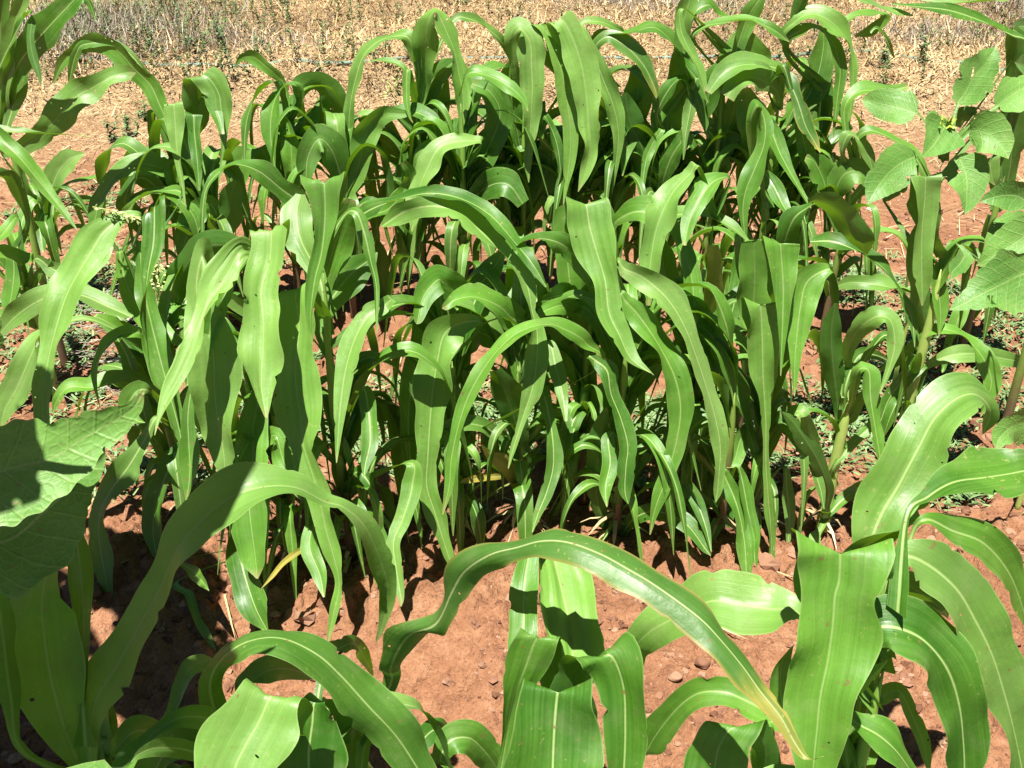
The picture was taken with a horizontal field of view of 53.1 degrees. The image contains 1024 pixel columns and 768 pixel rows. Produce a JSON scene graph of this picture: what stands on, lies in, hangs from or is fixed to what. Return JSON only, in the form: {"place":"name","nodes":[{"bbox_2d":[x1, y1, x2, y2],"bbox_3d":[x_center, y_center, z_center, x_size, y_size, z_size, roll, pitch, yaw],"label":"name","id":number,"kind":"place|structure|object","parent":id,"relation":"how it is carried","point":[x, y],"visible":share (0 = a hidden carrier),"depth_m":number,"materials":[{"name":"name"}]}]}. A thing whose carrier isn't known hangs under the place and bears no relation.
{"place":"outdoors","nodes":[
{"label":"outdoors","id":0,"kind":"place"},
{"bbox_2d":[0,0,1023,767],"bbox_3d":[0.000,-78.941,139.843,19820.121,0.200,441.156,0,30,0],"label":"ground","id":1,"kind":"structure","parent":0,"point":[430,664],"depth_m":2.59,"materials":[{"name":"soil"}]},
{"bbox_2d":[0,125,126,395],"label":"corn plant","id":2,"kind":"object","parent":1,"relation":"on","point":[15,257],"visible":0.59,"depth_m":2.88,"materials":[{"name":"green plant"}]},
{"bbox_2d":[12,149,119,286],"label":"corn plant","id":3,"kind":"object","parent":1,"relation":"on","point":[59,167],"visible":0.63,"depth_m":3.43,"materials":[{"name":"green plant"}]},
{"bbox_2d":[0,0,135,370],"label":"corn plant","id":4,"kind":"object","parent":1,"relation":"on","point":[21,55],"visible":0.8,"depth_m":2.88,"materials":[{"name":"green plant"}]},
{"bbox_2d":[0,318,144,767],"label":"sunflower","id":5,"kind":"object","parent":1,"relation":"on","point":[50,476],"visible":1,"depth_m":0.99,"materials":[{"name":"green plant"}]},
{"bbox_2d":[100,114,121,141],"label":"weed plant","id":6,"kind":"object","parent":1,"relation":"on","point":[111,135],"visible":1,"depth_m":5.40,"materials":[{"name":"green plant"}]},
{"bbox_2d":[53,263,178,409],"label":"plant","id":7,"kind":"object","parent":1,"relation":"on","point":[107,351],"visible":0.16,"depth_m":3.33,"materials":[{"name":"green plant"}]},
{"bbox_2d":[120,115,135,133],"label":"weed plant","id":8,"kind":"object","parent":1,"relation":"on","point":[126,119],"visible":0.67,"depth_m":5.50,"materials":[{"name":"green plant"}]},
{"bbox_2d":[118,110,143,139],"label":"weed plant","id":9,"kind":"object","parent":1,"relation":"on","point":[135,124],"visible":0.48,"depth_m":5.07,"materials":[{"name":"green plant"}]},
{"bbox_2d":[0,185,271,598],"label":"corn plant","id":10,"kind":"object","parent":1,"relation":"on","point":[146,349],"visible":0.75,"depth_m":2.24,"materials":[{"name":"green plant"}]},
{"bbox_2d":[133,101,147,120],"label":"weed plant","id":11,"kind":"object","parent":1,"relation":"on","point":[144,113],"visible":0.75,"depth_m":5.66,"materials":[{"name":"green plant"}]},
{"bbox_2d":[52,32,253,313],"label":"corn plant","id":12,"kind":"object","parent":1,"relation":"on","point":[205,94],"visible":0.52,"depth_m":3.12,"materials":[{"name":"green plant"}]},
{"bbox_2d":[188,36,200,53],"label":"weed plant","id":13,"kind":"object","parent":1,"relation":"on","point":[192,44],"visible":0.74,"depth_m":6.75,"materials":[{"name":"green plant"}]},
{"bbox_2d":[0,462,396,767],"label":"corn plant","id":14,"kind":"object","parent":1,"relation":"on","point":[55,673],"visible":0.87,"depth_m":1.38,"materials":[{"name":"green plant"}]},
{"bbox_2d":[116,118,308,387],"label":"corn plant","id":15,"kind":"object","parent":1,"relation":"on","point":[204,208],"visible":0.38,"depth_m":3.13,"materials":[{"name":"green plant"}]},
{"bbox_2d":[210,10,230,51],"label":"weed plant","id":16,"kind":"object","parent":1,"relation":"on","point":[217,30],"visible":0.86,"depth_m":6.72,"materials":[{"name":"green plant"}]},
{"bbox_2d":[154,219,389,650],"bbox_3d":[-0.541,0.060,2.185,0.534,0.877,0.604,0,30,0],"label":"corn plant","id":17,"kind":"object","parent":1,"relation":"on","point":[214,263],"visible":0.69,"depth_m":2.04,"materials":[{"name":"green plant"}]},
{"bbox_2d":[225,50,370,320],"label":"corn plant","id":18,"kind":"object","parent":1,"relation":"on","point":[331,92],"visible":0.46,"depth_m":3.32,"materials":[{"name":"green plant"}]},
{"bbox_2d":[267,106,441,318],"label":"corn plant","id":19,"kind":"object","parent":1,"relation":"on","point":[332,146],"visible":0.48,"depth_m":3.27,"materials":[{"name":"green plant"}]},
{"bbox_2d":[266,171,477,640],"bbox_3d":[-0.352,0.031,2.136,0.562,0.977,0.591,0,30,0],"label":"corn plant","id":20,"kind":"object","parent":1,"relation":"on","point":[337,278],"visible":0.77,"depth_m":2.11,"materials":[{"name":"green plant"}]},
{"bbox_2d":[343,8,507,297],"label":"corn plant","id":21,"kind":"object","parent":1,"relation":"on","point":[422,42],"visible":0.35,"depth_m":3.29,"materials":[{"name":"green plant"}]},
{"bbox_2d":[373,60,548,306],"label":"corn plant","id":22,"kind":"object","parent":1,"relation":"on","point":[478,171],"visible":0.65,"depth_m":3.27,"materials":[{"name":"green plant"}]},
{"bbox_2d":[111,528,823,767],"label":"corn plant","id":23,"kind":"object","parent":1,"relation":"on","point":[249,723],"visible":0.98,"depth_m":1.35,"materials":[{"name":"green plant"}]},
{"bbox_2d":[355,184,579,539],"bbox_3d":[-0.039,-0.039,2.407,0.474,0.858,0.568,-14,33,-23],"label":"corn plant","id":24,"kind":"object","parent":1,"relation":"on","point":[535,364],"visible":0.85,"depth_m":2.28,"materials":[{"name":"green plant"}]},
{"bbox_2d":[362,253,605,562],"bbox_3d":[-0.097,0.065,2.370,0.574,0.721,0.487,-9,31,-15],"label":"corn plant","id":25,"kind":"object","parent":1,"relation":"on","point":[445,338],"visible":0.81,"depth_m":2.26,"materials":[{"name":"green plant"}]},
{"bbox_2d":[164,474,844,572],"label":"dead leaves","id":26,"kind":"object","parent":1,"relation":"on","point":[726,521],"visible":0.38,"depth_m":2.49,"materials":[{"name":"plant"}]},
{"bbox_2d":[0,169,1023,767],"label":"soil clods","id":27,"kind":"object","parent":1,"relation":"on","point":[766,561],"visible":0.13,"depth_m":2.36,"materials":[{"name":"brown soil"}]},
{"bbox_2d":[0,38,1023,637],"bbox_3d":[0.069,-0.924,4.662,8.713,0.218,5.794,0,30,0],"label":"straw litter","id":28,"kind":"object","parent":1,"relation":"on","point":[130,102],"visible":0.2,"depth_m":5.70,"materials":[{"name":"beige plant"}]},
{"bbox_2d":[0,180,1023,515],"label":"weeds","id":29,"kind":"object","parent":1,"relation":"on","point":[492,414],"visible":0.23,"depth_m":3.15,"materials":[{"name":"green plant"}]},
{"bbox_2d":[10,0,1022,88],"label":"field weeds","id":30,"kind":"object","parent":1,"relation":"on","point":[323,35],"visible":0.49,"depth_m":6.91,"materials":[{"name":"plant"}]},
{"bbox_2d":[50,49,1005,70],"bbox_3d":[-0.031,-2.120,6.684,7.524,0.069,0.586,1,30,2],"label":"garden hose","id":31,"kind":"object","parent":1,"relation":"on","point":[350,62],"visible":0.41,"depth_m":6.59,"materials":[{"name":"rubber"}]},
{"bbox_2d":[443,17,616,312],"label":"corn plant","id":32,"kind":"object","parent":1,"relation":"on","point":[524,44],"visible":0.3,"depth_m":3.29,"materials":[{"name":"green plant"}]},
{"bbox_2d":[474,10,635,285],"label":"corn plant","id":33,"kind":"object","parent":1,"relation":"on","point":[575,64],"visible":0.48,"depth_m":3.20,"materials":[{"name":"green plant"}]},
{"bbox_2d":[497,557,647,767],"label":"corn plant","id":34,"kind":"object","parent":1,"relation":"on","point":[551,721],"visible":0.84,"depth_m":1.15,"materials":[{"name":"green plant"}]},
{"bbox_2d":[497,196,700,528],"bbox_3d":[0.137,-0.065,2.465,0.598,0.869,0.429,14,33,22],"label":"corn plant","id":35,"kind":"object","parent":1,"relation":"on","point":[580,239],"visible":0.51,"depth_m":2.27,"materials":[{"name":"green plant"}]},
{"bbox_2d":[516,20,708,263],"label":"corn plant","id":36,"kind":"object","parent":1,"relation":"on","point":[640,92],"visible":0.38,"depth_m":3.32,"materials":[{"name":"green plant"}]},
{"bbox_2d":[533,257,728,575],"bbox_3d":[0.275,0.083,2.389,0.444,0.835,0.558,0,30,0],"label":"corn plant","id":37,"kind":"object","parent":1,"relation":"on","point":[621,447],"visible":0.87,"depth_m":2.25,"materials":[{"name":"green plant"}]},
{"bbox_2d":[554,51,734,297],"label":"corn plant","id":38,"kind":"object","parent":1,"relation":"on","point":[670,112],"visible":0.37,"depth_m":3.32,"materials":[{"name":"green plant"}]},
{"bbox_2d":[589,282,759,572],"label":"corn plant","id":39,"kind":"object","parent":1,"relation":"on","point":[738,499],"visible":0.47,"depth_m":2.37,"materials":[{"name":"green plant"}]},
{"bbox_2d":[668,671,682,681],"bbox_3d":[0.337,0.600,2.110,0.030,0.014,0.026,9,31,15],"label":"stone","id":40,"kind":"object","parent":1,"relation":"on","point":[675,676],"visible":1,"depth_m":2.10,"materials":[{"name":"brown stone"}]},
{"bbox_2d":[611,161,771,513],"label":"corn plant","id":41,"kind":"object","parent":1,"relation":"on","point":[660,213],"visible":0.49,"depth_m":2.28,"materials":[{"name":"green plant"}]},
{"bbox_2d":[694,657,710,668],"bbox_3d":[0.398,0.580,2.139,0.026,0.017,0.030,-23,37,-34],"label":"stone","id":42,"kind":"object","parent":1,"relation":"on","point":[701,662],"visible":1,"depth_m":2.13,"materials":[{"name":"brown stone"}]},
{"bbox_2d":[649,0,821,294],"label":"corn plant","id":43,"kind":"object","parent":1,"relation":"on","point":[743,37],"visible":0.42,"depth_m":3.23,"materials":[{"name":"green plant"}]},
{"bbox_2d":[670,99,839,442],"bbox_3d":[0.673,-0.313,2.807,0.559,0.979,0.367,-26,39,-37],"label":"corn plant","id":44,"kind":"object","parent":1,"relation":"on","point":[754,176],"visible":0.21,"depth_m":2.55,"materials":[{"name":"green plant"}]},
{"bbox_2d":[653,192,874,557],"bbox_3d":[0.594,0.106,2.421,0.502,1.111,0.428,0,30,0],"label":"corn plant","id":45,"kind":"object","parent":1,"relation":"on","point":[772,342],"visible":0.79,"depth_m":2.25,"materials":[{"name":"green plant"}]},
{"bbox_2d":[681,51,859,320],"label":"corn plant","id":46,"kind":"object","parent":1,"relation":"on","point":[793,145],"visible":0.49,"depth_m":3.22,"materials":[{"name":"green plant"}]},
{"bbox_2d":[725,0,894,305],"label":"corn plant","id":47,"kind":"object","parent":1,"relation":"on","point":[822,96],"visible":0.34,"depth_m":3.25,"materials":[{"name":"green plant"}]},
{"bbox_2d":[627,372,1023,767],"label":"corn plant","id":48,"kind":"object","parent":1,"relation":"on","point":[865,606],"visible":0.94,"depth_m":1.38,"materials":[{"name":"green plant"}]},
{"bbox_2d":[750,303,906,543],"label":"corn plant","id":49,"kind":"object","parent":1,"relation":"on","point":[842,384],"visible":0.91,"depth_m":2.28,"materials":[{"name":"green plant"}]},
{"bbox_2d":[793,80,929,332],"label":"corn plant","id":50,"kind":"object","parent":1,"relation":"on","point":[842,176],"visible":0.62,"depth_m":3.17,"materials":[{"name":"green plant"}]},
{"bbox_2d":[879,49,890,64],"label":"weed plant","id":51,"kind":"object","parent":1,"relation":"on","point":[886,55],"visible":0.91,"depth_m":6.45,"materials":[{"name":"green plant"}]},
{"bbox_2d":[809,172,1019,436],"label":"corn plant","id":52,"kind":"object","parent":1,"relation":"on","point":[923,307],"visible":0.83,"depth_m":2.75,"materials":[{"name":"green plant"}]},
{"bbox_2d":[915,29,936,62],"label":"weed plant","id":53,"kind":"object","parent":1,"relation":"on","point":[922,47],"visible":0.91,"depth_m":6.48,"materials":[{"name":"green plant"}]},
{"bbox_2d":[857,0,1023,447],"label":"corn plant","id":54,"kind":"object","parent":1,"relation":"on","point":[950,8],"visible":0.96,"depth_m":2.25,"materials":[{"name":"green plant"}]},
{"bbox_2d":[861,18,1023,382],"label":"sunflower","id":55,"kind":"object","parent":1,"relation":"on","point":[897,164],"visible":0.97,"depth_m":2.75,"materials":[{"name":"green plant"}]},
{"bbox_2d":[941,26,1023,372],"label":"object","id":56,"kind":"object","parent":1,"relation":"on","point":[1003,169],"visible":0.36,"depth_m":3.09,"materials":[{"name":"green plant"}]},
{"bbox_2d":[948,181,1023,509],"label":"sunflower","id":57,"kind":"object","parent":1,"relation":"on","point":[999,276],"visible":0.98,"depth_m":2.29,"materials":[{"name":"green plant"}]},
{"bbox_2d":[9,0,1023,118],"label":"dry grass","id":58,"kind":"structure","parent":0,"point":[640,38],"depth_m":7.04,"materials":[{"name":"beige plant"}]}
]}

